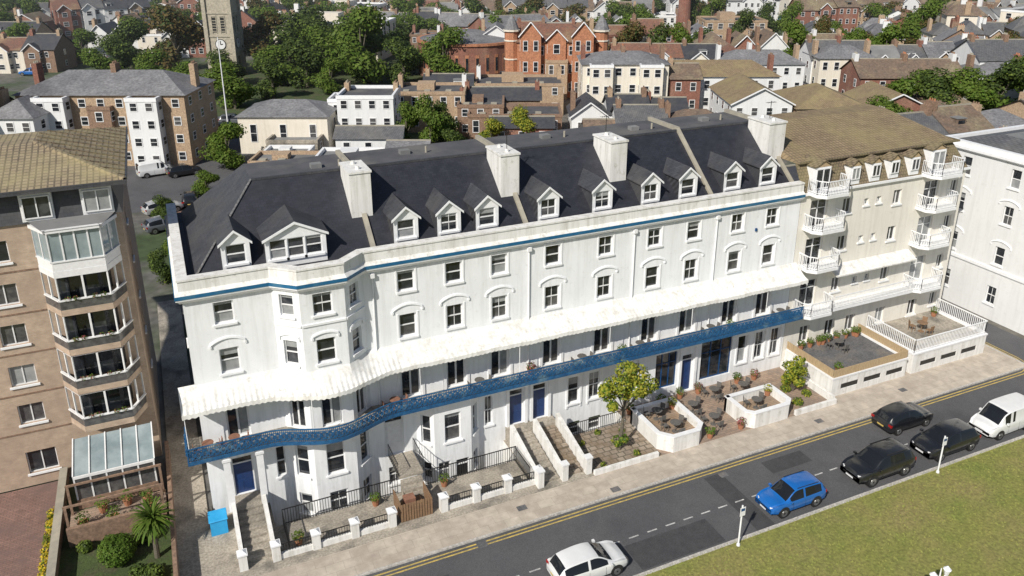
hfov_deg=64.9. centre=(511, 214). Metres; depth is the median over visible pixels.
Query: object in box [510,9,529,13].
tree
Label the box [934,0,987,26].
terraced houses
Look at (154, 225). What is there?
parked car
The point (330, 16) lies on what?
commercial building
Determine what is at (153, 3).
tree
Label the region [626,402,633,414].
potted plant
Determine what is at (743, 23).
tree
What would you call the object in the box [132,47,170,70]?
tree
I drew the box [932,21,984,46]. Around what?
terraced houses
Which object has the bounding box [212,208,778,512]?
windows
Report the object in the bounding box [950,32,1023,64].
slate roof house
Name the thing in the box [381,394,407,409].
table and chairs
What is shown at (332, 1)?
terraced houses
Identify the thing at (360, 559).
pavement
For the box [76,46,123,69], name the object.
tree
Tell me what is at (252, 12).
tree
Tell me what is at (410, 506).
timber bin store
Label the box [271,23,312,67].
tree
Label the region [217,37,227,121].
flagpole
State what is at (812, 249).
windows
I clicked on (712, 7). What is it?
tree
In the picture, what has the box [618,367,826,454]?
patio
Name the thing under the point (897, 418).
parked hatchback car
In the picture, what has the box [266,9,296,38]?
terraced houses
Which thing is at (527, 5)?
tree
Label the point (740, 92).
mossy roof hall
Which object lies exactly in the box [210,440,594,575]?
front yard
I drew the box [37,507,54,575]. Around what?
flower bed
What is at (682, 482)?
road markings
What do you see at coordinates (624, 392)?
garden tree
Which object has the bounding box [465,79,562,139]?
flat roof building
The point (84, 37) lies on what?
tree
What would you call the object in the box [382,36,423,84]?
tree
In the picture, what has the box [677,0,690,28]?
brick chimney stack
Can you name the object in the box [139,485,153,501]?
potted plant
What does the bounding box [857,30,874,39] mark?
tree
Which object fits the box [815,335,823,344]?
potted plant
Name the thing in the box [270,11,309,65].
tree
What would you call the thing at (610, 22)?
tree
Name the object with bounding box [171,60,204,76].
tree
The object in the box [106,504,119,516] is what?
potted plant
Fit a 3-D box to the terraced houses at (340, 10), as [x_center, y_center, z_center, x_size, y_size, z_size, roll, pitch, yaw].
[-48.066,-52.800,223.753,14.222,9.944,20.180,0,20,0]
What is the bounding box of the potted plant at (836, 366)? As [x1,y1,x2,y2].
[833,362,843,369]
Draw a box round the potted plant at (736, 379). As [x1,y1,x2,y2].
[732,372,741,383]
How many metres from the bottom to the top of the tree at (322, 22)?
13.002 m
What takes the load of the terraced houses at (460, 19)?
on the ground at (156, 290)
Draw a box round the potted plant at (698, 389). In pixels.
[693,382,702,393]
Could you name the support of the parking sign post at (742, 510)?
on the lawn at (987, 553)
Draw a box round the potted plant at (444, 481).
[438,472,449,486]
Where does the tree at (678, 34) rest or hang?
on the ground at (156, 290)
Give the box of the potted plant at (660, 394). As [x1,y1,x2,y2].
[655,392,665,399]
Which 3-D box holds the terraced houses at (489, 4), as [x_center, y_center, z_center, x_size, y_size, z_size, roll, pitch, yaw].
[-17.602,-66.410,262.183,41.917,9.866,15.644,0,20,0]
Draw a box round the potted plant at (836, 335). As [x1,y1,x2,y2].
[833,330,841,338]
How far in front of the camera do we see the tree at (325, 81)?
153.21 m
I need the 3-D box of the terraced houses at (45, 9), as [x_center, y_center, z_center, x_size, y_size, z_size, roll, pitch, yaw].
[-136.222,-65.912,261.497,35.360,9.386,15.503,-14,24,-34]
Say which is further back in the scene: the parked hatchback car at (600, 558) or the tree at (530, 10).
the tree at (530, 10)
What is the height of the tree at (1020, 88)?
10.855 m
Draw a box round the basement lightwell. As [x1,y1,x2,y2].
[301,411,621,519]
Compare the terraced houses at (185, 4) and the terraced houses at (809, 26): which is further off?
the terraced houses at (185, 4)
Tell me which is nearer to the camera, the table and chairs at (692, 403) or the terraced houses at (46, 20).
the table and chairs at (692, 403)
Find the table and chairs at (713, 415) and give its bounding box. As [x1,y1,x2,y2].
[700,407,723,430]
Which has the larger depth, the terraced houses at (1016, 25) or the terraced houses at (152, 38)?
the terraced houses at (152, 38)
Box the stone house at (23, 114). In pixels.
[0,86,50,134]
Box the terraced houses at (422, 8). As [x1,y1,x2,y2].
[347,0,438,10]
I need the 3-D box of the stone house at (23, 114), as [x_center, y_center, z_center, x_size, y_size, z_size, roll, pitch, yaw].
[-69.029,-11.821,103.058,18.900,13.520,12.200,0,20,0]
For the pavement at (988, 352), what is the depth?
57.31 m
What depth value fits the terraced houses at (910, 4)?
279.50 m
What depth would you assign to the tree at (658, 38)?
171.38 m
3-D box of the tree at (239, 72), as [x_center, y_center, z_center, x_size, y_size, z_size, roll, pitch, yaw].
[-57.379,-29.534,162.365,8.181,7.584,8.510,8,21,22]
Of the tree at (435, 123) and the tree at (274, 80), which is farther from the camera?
the tree at (274, 80)
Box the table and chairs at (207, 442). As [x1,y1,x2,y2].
[192,436,222,453]
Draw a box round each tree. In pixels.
[0,0,20,10]
[0,9,16,20]
[0,21,35,36]
[20,0,42,11]
[21,0,37,13]
[71,28,97,62]
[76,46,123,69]
[94,34,137,69]
[99,15,152,56]
[107,17,147,69]
[127,496,175,558]
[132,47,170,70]
[142,3,204,70]
[147,247,171,284]
[149,1,174,11]
[150,194,174,216]
[159,206,166,235]
[161,238,168,255]
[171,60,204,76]
[173,7,193,15]
[178,10,201,20]
[190,170,219,195]
[193,2,200,12]
[198,121,247,169]
[202,60,257,108]
[205,48,245,83]
[242,11,284,56]
[245,0,264,12]
[248,0,270,18]
[250,56,291,98]
[252,45,301,86]
[255,6,292,43]
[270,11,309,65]
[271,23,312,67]
[280,0,303,9]
[281,36,328,88]
[282,2,324,55]
[286,0,304,8]
[297,24,338,76]
[299,13,338,51]
[308,56,348,93]
[312,1,332,10]
[313,0,327,4]
[323,3,389,84]
[329,1,355,11]
[332,8,387,50]
[340,33,384,77]
[371,32,384,45]
[382,26,421,75]
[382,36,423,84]
[388,0,415,11]
[388,14,416,36]
[395,101,419,138]
[396,21,412,36]
[399,9,430,40]
[409,0,425,6]
[412,93,450,143]
[414,25,468,72]
[423,18,447,29]
[425,2,457,11]
[432,100,460,142]
[441,128,464,141]
[463,0,485,12]
[478,14,502,29]
[478,116,504,137]
[490,9,505,14]
[493,11,512,14]
[494,0,502,10]
[509,104,535,131]
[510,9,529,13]
[514,0,544,11]
[523,0,543,12]
[557,3,586,21]
[593,0,622,18]
[597,360,659,449]
[606,15,614,24]
[608,20,646,49]
[613,13,637,24]
[617,2,641,17]
[632,2,658,17]
[645,22,672,42]
[654,0,665,11]
[668,22,692,42]
[690,0,701,25]
[691,28,713,42]
[695,0,707,13]
[699,0,727,15]
[731,7,755,33]
[756,1,778,32]
[776,0,803,31]
[782,19,814,56]
[813,14,833,32]
[831,20,847,34]
[841,26,866,39]
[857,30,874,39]
[862,2,893,17]
[862,22,909,44]
[866,94,913,112]
[883,0,906,11]
[885,77,922,95]
[898,0,947,40]
[904,20,936,43]
[906,68,963,97]
[909,18,924,29]
[915,66,961,104]
[947,65,1012,110]
[967,58,1023,109]
[1000,30,1023,38]
[1004,16,1020,29]
[1004,53,1023,102]
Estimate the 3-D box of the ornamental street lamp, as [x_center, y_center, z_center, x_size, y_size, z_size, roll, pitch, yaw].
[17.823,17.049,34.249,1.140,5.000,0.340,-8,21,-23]
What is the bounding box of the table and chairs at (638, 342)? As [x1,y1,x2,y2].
[629,338,650,352]
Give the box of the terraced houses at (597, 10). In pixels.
[587,0,654,20]
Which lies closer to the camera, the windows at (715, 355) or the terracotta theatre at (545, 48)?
the windows at (715, 355)
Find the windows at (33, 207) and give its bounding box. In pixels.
[0,188,157,499]
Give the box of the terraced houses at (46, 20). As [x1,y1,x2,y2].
[6,7,56,32]
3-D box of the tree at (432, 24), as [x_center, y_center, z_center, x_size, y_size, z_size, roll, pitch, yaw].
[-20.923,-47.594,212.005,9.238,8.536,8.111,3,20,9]
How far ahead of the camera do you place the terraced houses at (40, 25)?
198.89 m
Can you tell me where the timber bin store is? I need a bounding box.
[393,481,432,522]
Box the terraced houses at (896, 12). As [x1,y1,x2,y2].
[874,5,908,30]
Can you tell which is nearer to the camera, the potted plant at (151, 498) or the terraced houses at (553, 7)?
the potted plant at (151, 498)
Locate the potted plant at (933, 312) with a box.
[930,306,939,316]
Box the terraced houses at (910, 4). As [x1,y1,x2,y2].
[896,0,952,12]
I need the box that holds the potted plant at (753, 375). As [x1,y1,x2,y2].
[750,369,758,379]
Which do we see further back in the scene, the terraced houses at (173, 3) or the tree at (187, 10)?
the terraced houses at (173, 3)
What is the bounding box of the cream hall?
[234,99,336,153]
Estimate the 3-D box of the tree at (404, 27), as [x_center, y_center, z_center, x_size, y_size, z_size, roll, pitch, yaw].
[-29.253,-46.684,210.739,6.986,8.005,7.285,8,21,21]
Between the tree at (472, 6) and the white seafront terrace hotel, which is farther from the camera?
the tree at (472, 6)
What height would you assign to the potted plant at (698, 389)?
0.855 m
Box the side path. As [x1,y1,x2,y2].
[157,300,215,575]
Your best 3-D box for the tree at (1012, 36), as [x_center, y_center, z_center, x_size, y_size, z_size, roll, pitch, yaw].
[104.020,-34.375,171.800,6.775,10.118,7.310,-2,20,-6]
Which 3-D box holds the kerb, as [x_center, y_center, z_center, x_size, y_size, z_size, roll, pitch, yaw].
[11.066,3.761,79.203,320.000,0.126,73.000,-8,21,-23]
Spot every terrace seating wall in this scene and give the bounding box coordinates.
[630,396,702,452]
[724,383,790,427]
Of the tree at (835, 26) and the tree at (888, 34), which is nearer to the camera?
the tree at (888, 34)
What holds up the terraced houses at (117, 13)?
on the ground at (156, 290)
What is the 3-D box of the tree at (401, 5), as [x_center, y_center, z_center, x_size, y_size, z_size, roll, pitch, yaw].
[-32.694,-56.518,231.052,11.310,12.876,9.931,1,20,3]
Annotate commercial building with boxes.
[273,11,395,61]
[335,0,389,10]
[696,11,771,39]
[778,0,790,15]
[999,7,1023,21]
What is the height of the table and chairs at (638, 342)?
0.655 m
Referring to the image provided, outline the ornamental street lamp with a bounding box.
[930,566,951,575]
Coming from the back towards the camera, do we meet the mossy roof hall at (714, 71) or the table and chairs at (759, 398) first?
the mossy roof hall at (714, 71)
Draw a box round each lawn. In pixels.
[58,524,172,575]
[646,439,1023,575]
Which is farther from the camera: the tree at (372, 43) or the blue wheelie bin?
the tree at (372, 43)
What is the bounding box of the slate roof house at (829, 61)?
[712,38,876,90]
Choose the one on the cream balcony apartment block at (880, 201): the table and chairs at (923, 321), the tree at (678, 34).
the table and chairs at (923, 321)
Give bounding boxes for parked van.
[968,392,1023,440]
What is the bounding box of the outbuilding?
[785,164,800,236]
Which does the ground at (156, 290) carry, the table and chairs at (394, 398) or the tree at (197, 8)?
the tree at (197, 8)
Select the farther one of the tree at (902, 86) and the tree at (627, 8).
the tree at (627, 8)
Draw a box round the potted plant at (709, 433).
[704,425,715,438]
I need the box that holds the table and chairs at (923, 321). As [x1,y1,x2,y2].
[908,316,934,335]
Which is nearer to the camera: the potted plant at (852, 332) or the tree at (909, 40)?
the potted plant at (852, 332)
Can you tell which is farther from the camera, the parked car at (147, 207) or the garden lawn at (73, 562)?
the parked car at (147, 207)
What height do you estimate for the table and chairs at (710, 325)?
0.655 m
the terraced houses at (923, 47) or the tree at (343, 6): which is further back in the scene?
the tree at (343, 6)
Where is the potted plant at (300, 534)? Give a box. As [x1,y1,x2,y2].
[291,529,304,544]
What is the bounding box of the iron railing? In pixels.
[281,410,625,545]
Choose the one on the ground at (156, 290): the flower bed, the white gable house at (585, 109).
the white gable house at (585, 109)
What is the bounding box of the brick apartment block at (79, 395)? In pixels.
[0,126,167,547]
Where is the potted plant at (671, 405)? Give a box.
[667,396,676,409]
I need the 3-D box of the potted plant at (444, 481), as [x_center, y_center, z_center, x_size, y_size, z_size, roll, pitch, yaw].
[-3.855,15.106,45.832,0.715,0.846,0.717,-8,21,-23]
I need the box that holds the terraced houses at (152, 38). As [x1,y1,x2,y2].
[88,14,247,57]
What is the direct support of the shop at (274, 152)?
on the ground at (156, 290)
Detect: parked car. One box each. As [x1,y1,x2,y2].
[18,67,32,75]
[135,160,169,178]
[141,200,183,215]
[141,215,165,234]
[165,163,201,178]
[180,191,198,207]
[218,113,237,122]
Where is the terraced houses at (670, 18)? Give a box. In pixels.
[633,0,716,27]
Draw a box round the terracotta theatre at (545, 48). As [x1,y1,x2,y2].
[515,17,597,99]
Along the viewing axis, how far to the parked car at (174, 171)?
103.13 m
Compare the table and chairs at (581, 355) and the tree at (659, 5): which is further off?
the tree at (659, 5)
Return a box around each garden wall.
[46,440,179,575]
[593,361,836,475]
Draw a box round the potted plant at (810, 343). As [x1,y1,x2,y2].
[806,337,814,347]
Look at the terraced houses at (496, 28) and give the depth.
174.43 m
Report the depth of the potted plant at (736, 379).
56.18 m
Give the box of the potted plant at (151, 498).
[146,494,156,505]
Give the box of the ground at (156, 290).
[0,20,1023,549]
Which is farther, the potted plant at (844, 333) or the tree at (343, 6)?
the tree at (343, 6)
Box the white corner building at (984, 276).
[941,125,1023,334]
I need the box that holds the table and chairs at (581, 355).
[571,351,592,362]
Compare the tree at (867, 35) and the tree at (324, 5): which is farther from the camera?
the tree at (324, 5)
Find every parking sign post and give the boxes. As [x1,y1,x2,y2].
[736,505,745,546]
[936,436,947,472]
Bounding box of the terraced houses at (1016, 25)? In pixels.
[1003,16,1023,38]
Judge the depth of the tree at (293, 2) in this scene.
245.04 m
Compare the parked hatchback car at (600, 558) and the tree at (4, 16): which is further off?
the tree at (4, 16)
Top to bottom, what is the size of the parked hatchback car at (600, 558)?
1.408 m
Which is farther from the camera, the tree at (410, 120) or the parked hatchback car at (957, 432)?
the tree at (410, 120)
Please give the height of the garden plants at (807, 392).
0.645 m
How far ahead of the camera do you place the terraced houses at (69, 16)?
234.17 m
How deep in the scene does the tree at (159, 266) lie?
71.21 m
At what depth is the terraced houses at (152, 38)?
197.66 m
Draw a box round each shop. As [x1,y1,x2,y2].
[247,145,318,162]
[315,139,432,155]
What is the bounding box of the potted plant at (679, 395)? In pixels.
[675,387,684,398]
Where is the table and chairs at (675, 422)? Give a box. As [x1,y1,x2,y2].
[661,414,685,432]
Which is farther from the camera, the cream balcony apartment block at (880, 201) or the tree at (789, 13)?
the tree at (789, 13)
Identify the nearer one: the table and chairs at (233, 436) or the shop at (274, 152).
the table and chairs at (233, 436)
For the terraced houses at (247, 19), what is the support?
on the ground at (156, 290)
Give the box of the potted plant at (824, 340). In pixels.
[818,334,827,344]
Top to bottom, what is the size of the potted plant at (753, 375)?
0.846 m
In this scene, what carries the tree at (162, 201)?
on the ground at (156, 290)
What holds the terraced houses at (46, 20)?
on the ground at (156, 290)
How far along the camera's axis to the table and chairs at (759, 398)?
52.48 m
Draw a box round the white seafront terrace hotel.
[164,101,808,562]
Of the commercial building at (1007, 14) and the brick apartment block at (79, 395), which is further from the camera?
the commercial building at (1007, 14)
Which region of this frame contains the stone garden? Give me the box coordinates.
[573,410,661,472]
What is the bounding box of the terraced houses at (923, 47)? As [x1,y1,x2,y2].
[798,33,954,83]
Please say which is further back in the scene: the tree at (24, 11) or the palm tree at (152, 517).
the tree at (24, 11)
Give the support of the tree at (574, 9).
on the ground at (156, 290)
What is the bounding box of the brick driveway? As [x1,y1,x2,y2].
[0,481,57,575]
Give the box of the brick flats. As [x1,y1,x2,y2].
[11,60,218,168]
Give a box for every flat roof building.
[423,64,563,113]
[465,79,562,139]
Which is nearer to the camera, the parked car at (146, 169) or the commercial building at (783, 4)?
the parked car at (146, 169)
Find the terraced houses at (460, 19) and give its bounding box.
[374,6,491,29]
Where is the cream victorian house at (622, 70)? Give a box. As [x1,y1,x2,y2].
[576,43,703,108]
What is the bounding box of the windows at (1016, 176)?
[944,156,1021,304]
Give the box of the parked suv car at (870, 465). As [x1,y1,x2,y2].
[840,437,916,487]
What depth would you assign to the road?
44.55 m
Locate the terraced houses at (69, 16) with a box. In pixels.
[48,0,149,38]
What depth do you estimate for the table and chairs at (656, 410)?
51.17 m
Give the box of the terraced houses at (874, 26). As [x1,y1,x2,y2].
[848,14,905,44]
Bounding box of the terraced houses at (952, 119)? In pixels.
[879,90,1023,134]
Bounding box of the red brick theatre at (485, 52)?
[416,8,622,77]
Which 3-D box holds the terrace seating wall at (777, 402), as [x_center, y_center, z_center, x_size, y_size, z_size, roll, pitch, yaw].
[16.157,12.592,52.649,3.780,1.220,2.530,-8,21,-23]
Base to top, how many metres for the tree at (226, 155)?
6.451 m
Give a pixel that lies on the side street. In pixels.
(1006, 341)
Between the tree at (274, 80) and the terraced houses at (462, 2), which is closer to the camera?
the tree at (274, 80)
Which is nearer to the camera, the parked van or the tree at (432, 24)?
the parked van
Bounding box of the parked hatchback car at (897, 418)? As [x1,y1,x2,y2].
[871,401,932,435]
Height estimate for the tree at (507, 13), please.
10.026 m
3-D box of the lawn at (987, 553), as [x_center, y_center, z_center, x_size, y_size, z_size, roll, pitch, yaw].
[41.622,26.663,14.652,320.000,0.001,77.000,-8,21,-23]
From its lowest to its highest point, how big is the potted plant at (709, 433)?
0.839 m
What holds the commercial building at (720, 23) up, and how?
on the ground at (156, 290)
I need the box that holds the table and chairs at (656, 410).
[643,402,665,422]
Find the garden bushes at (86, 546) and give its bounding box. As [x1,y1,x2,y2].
[76,523,165,575]
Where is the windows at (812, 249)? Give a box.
[798,150,956,341]
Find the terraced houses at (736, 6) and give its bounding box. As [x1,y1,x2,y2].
[666,0,780,21]
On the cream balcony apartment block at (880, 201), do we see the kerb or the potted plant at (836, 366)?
the potted plant at (836, 366)
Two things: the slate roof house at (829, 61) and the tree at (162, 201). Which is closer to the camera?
the tree at (162, 201)
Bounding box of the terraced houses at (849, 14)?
[787,0,895,32]
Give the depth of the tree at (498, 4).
249.44 m
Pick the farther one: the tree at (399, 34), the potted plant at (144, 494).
the tree at (399, 34)
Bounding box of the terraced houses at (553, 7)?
[502,0,588,20]
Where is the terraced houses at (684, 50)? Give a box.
[608,36,751,59]
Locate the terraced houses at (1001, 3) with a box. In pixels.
[968,0,1018,6]
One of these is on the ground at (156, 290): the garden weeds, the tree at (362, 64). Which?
the tree at (362, 64)
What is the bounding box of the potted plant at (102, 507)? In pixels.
[94,496,109,513]
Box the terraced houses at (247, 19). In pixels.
[240,0,288,31]
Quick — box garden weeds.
[578,429,640,466]
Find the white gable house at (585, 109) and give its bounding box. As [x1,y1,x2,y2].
[566,86,688,128]
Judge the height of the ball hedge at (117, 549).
1.587 m
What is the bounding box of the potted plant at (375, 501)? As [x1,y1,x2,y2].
[368,492,379,506]
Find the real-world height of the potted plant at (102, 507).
0.967 m
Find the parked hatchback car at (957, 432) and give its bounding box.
[909,418,980,461]
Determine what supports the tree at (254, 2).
on the ground at (156, 290)
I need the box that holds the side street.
[562,127,1023,362]
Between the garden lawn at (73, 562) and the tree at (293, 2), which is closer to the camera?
the garden lawn at (73, 562)
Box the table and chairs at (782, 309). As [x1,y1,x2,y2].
[772,306,789,317]
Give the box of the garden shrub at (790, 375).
[781,355,807,390]
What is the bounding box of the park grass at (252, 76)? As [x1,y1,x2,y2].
[173,55,474,115]
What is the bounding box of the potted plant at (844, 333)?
[841,329,849,338]
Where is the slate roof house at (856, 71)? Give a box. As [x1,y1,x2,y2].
[838,51,1021,102]
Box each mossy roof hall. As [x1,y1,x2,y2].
[650,52,781,109]
[709,72,982,115]
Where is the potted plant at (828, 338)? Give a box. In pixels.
[825,332,831,342]
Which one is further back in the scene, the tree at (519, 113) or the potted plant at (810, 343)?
the tree at (519, 113)
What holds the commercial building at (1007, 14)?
on the ground at (156, 290)
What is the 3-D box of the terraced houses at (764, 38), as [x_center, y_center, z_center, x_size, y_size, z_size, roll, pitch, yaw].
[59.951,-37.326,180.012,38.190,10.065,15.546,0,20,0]
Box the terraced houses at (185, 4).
[177,0,273,12]
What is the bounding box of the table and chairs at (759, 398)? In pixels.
[743,391,766,408]
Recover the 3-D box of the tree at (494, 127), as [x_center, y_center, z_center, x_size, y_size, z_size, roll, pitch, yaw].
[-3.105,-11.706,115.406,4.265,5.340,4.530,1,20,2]
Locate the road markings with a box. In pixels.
[375,342,1023,575]
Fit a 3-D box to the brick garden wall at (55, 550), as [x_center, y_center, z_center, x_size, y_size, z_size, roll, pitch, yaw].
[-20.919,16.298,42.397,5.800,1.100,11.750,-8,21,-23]
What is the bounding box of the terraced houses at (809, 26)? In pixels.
[780,14,835,39]
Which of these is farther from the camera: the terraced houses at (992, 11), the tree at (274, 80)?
the terraced houses at (992, 11)
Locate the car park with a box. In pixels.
[127,116,254,212]
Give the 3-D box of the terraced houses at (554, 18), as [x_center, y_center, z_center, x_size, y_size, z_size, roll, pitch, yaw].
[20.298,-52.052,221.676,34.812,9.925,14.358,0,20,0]
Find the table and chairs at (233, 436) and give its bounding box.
[219,430,248,447]
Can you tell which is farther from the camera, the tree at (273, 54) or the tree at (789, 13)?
the tree at (789, 13)
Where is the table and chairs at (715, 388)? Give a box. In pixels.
[701,381,723,402]
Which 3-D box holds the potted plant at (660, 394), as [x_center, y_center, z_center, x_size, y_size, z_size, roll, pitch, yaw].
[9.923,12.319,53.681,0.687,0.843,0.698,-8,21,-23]
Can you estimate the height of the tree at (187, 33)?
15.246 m
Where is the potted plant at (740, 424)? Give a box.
[736,417,746,429]
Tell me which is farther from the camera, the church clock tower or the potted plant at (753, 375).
the church clock tower
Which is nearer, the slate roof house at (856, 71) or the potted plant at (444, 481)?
the potted plant at (444, 481)
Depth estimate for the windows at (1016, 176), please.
64.53 m
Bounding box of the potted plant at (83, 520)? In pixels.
[74,510,90,524]
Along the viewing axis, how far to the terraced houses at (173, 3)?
278.62 m
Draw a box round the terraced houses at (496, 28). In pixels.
[481,13,664,42]
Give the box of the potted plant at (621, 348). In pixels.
[617,344,627,356]
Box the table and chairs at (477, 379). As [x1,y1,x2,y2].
[467,374,491,391]
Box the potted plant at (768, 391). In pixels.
[763,384,772,395]
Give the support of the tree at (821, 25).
on the ground at (156, 290)
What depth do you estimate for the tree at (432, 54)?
163.72 m
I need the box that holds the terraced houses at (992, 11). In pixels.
[933,0,1023,21]
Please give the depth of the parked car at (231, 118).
130.15 m
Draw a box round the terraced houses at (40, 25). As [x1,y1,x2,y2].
[0,16,53,36]
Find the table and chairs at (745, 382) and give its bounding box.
[730,377,749,391]
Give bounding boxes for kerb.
[354,252,1023,575]
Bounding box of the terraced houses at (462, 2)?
[375,0,465,8]
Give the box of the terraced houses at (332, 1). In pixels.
[274,0,364,3]
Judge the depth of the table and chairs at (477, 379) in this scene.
47.01 m
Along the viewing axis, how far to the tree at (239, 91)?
139.25 m
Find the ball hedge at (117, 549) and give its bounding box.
[96,532,137,567]
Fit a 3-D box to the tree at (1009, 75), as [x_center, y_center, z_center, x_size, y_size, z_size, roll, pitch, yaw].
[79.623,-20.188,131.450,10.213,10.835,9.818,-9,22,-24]
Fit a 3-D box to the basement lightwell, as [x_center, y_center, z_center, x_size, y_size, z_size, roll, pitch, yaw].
[-2.961,15.623,48.539,22.200,1.940,2.601,-8,21,-23]
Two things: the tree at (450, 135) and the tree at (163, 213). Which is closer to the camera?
the tree at (163, 213)
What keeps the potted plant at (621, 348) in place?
on the white seafront terrace hotel
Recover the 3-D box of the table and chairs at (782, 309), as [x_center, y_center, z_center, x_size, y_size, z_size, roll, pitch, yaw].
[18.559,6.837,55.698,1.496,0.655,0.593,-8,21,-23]
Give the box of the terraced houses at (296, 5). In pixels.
[292,1,334,11]
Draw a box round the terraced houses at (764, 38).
[692,25,845,51]
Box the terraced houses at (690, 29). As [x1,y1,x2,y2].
[606,18,718,42]
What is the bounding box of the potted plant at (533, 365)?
[526,362,536,372]
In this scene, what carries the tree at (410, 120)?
on the ground at (156, 290)
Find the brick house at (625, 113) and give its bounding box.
[610,96,713,123]
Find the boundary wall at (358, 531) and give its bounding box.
[236,465,540,571]
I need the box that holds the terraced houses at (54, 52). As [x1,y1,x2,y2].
[0,28,80,73]
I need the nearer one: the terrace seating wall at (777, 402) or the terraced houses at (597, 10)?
the terrace seating wall at (777, 402)
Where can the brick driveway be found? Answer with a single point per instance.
(23, 514)
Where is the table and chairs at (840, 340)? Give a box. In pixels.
[826,334,849,352]
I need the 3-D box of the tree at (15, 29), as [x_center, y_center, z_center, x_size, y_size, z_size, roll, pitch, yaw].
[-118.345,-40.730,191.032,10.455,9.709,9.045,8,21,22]
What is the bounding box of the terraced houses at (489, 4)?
[406,0,496,13]
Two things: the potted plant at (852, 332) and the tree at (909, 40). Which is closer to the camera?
the potted plant at (852, 332)
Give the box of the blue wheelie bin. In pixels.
[208,507,228,536]
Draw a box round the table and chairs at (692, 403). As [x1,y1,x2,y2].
[683,396,702,416]
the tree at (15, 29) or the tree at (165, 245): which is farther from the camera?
the tree at (15, 29)
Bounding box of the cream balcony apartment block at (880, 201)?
[769,104,987,395]
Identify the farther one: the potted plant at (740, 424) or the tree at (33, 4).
the tree at (33, 4)
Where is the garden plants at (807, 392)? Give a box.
[780,384,811,405]
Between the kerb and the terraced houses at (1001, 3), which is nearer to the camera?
the kerb
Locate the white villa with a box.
[327,79,406,146]
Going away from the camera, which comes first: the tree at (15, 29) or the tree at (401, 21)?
the tree at (15, 29)
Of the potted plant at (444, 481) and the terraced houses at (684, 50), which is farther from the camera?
the terraced houses at (684, 50)
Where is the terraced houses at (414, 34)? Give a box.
[409,23,469,49]
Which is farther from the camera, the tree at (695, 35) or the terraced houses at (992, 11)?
the terraced houses at (992, 11)
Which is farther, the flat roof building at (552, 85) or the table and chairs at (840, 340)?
the flat roof building at (552, 85)
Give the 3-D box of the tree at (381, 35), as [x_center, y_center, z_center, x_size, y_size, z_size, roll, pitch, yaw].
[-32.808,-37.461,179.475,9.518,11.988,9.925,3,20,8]
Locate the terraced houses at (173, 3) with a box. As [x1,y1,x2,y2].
[159,0,177,9]
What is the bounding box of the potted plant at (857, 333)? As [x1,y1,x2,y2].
[853,325,860,336]
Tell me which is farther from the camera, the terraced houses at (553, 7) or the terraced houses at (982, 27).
the terraced houses at (553, 7)
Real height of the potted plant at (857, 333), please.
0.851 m
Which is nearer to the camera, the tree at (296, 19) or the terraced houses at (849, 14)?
the tree at (296, 19)
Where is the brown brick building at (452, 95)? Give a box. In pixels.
[398,72,504,136]
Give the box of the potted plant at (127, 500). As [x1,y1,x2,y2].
[119,489,134,505]
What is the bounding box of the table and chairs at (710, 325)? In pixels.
[701,322,720,332]
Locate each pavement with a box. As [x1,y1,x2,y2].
[260,354,1023,575]
[835,345,1001,402]
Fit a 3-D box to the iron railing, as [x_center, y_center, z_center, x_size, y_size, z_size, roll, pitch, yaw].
[-2.258,14.214,46.743,21.734,1.917,4.224,-8,21,-23]
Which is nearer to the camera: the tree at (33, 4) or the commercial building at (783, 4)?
the tree at (33, 4)
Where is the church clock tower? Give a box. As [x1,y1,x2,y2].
[200,0,246,72]
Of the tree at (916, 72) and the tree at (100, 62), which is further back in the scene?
the tree at (100, 62)
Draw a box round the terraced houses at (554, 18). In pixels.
[524,7,648,23]
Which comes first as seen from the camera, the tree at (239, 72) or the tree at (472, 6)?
the tree at (239, 72)
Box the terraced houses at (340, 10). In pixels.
[336,6,354,15]
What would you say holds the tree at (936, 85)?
on the ground at (156, 290)
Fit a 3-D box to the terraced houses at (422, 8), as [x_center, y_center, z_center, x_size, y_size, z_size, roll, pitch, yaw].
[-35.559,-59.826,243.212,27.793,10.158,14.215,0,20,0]
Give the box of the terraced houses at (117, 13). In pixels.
[110,9,168,23]
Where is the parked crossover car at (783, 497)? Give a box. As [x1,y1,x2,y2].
[755,470,826,518]
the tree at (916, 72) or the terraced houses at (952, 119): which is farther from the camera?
the tree at (916, 72)
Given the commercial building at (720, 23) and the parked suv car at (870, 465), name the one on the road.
the parked suv car at (870, 465)
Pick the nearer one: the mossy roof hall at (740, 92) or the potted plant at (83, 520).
the potted plant at (83, 520)
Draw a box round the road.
[366,369,1023,575]
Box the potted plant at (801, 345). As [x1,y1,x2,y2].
[797,340,805,349]
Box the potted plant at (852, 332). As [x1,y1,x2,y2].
[850,326,858,335]
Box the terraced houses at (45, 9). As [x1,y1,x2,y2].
[36,0,150,16]
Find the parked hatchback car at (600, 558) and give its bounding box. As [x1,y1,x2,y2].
[546,539,627,575]
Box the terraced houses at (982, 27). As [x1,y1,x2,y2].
[920,15,1013,40]
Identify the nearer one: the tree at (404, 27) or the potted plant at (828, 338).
the potted plant at (828, 338)
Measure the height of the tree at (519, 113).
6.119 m
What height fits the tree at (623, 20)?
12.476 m
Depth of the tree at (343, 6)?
229.80 m
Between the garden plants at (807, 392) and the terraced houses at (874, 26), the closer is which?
the garden plants at (807, 392)
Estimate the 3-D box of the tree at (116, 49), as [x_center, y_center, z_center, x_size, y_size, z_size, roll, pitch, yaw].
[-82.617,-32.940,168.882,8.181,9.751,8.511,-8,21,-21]

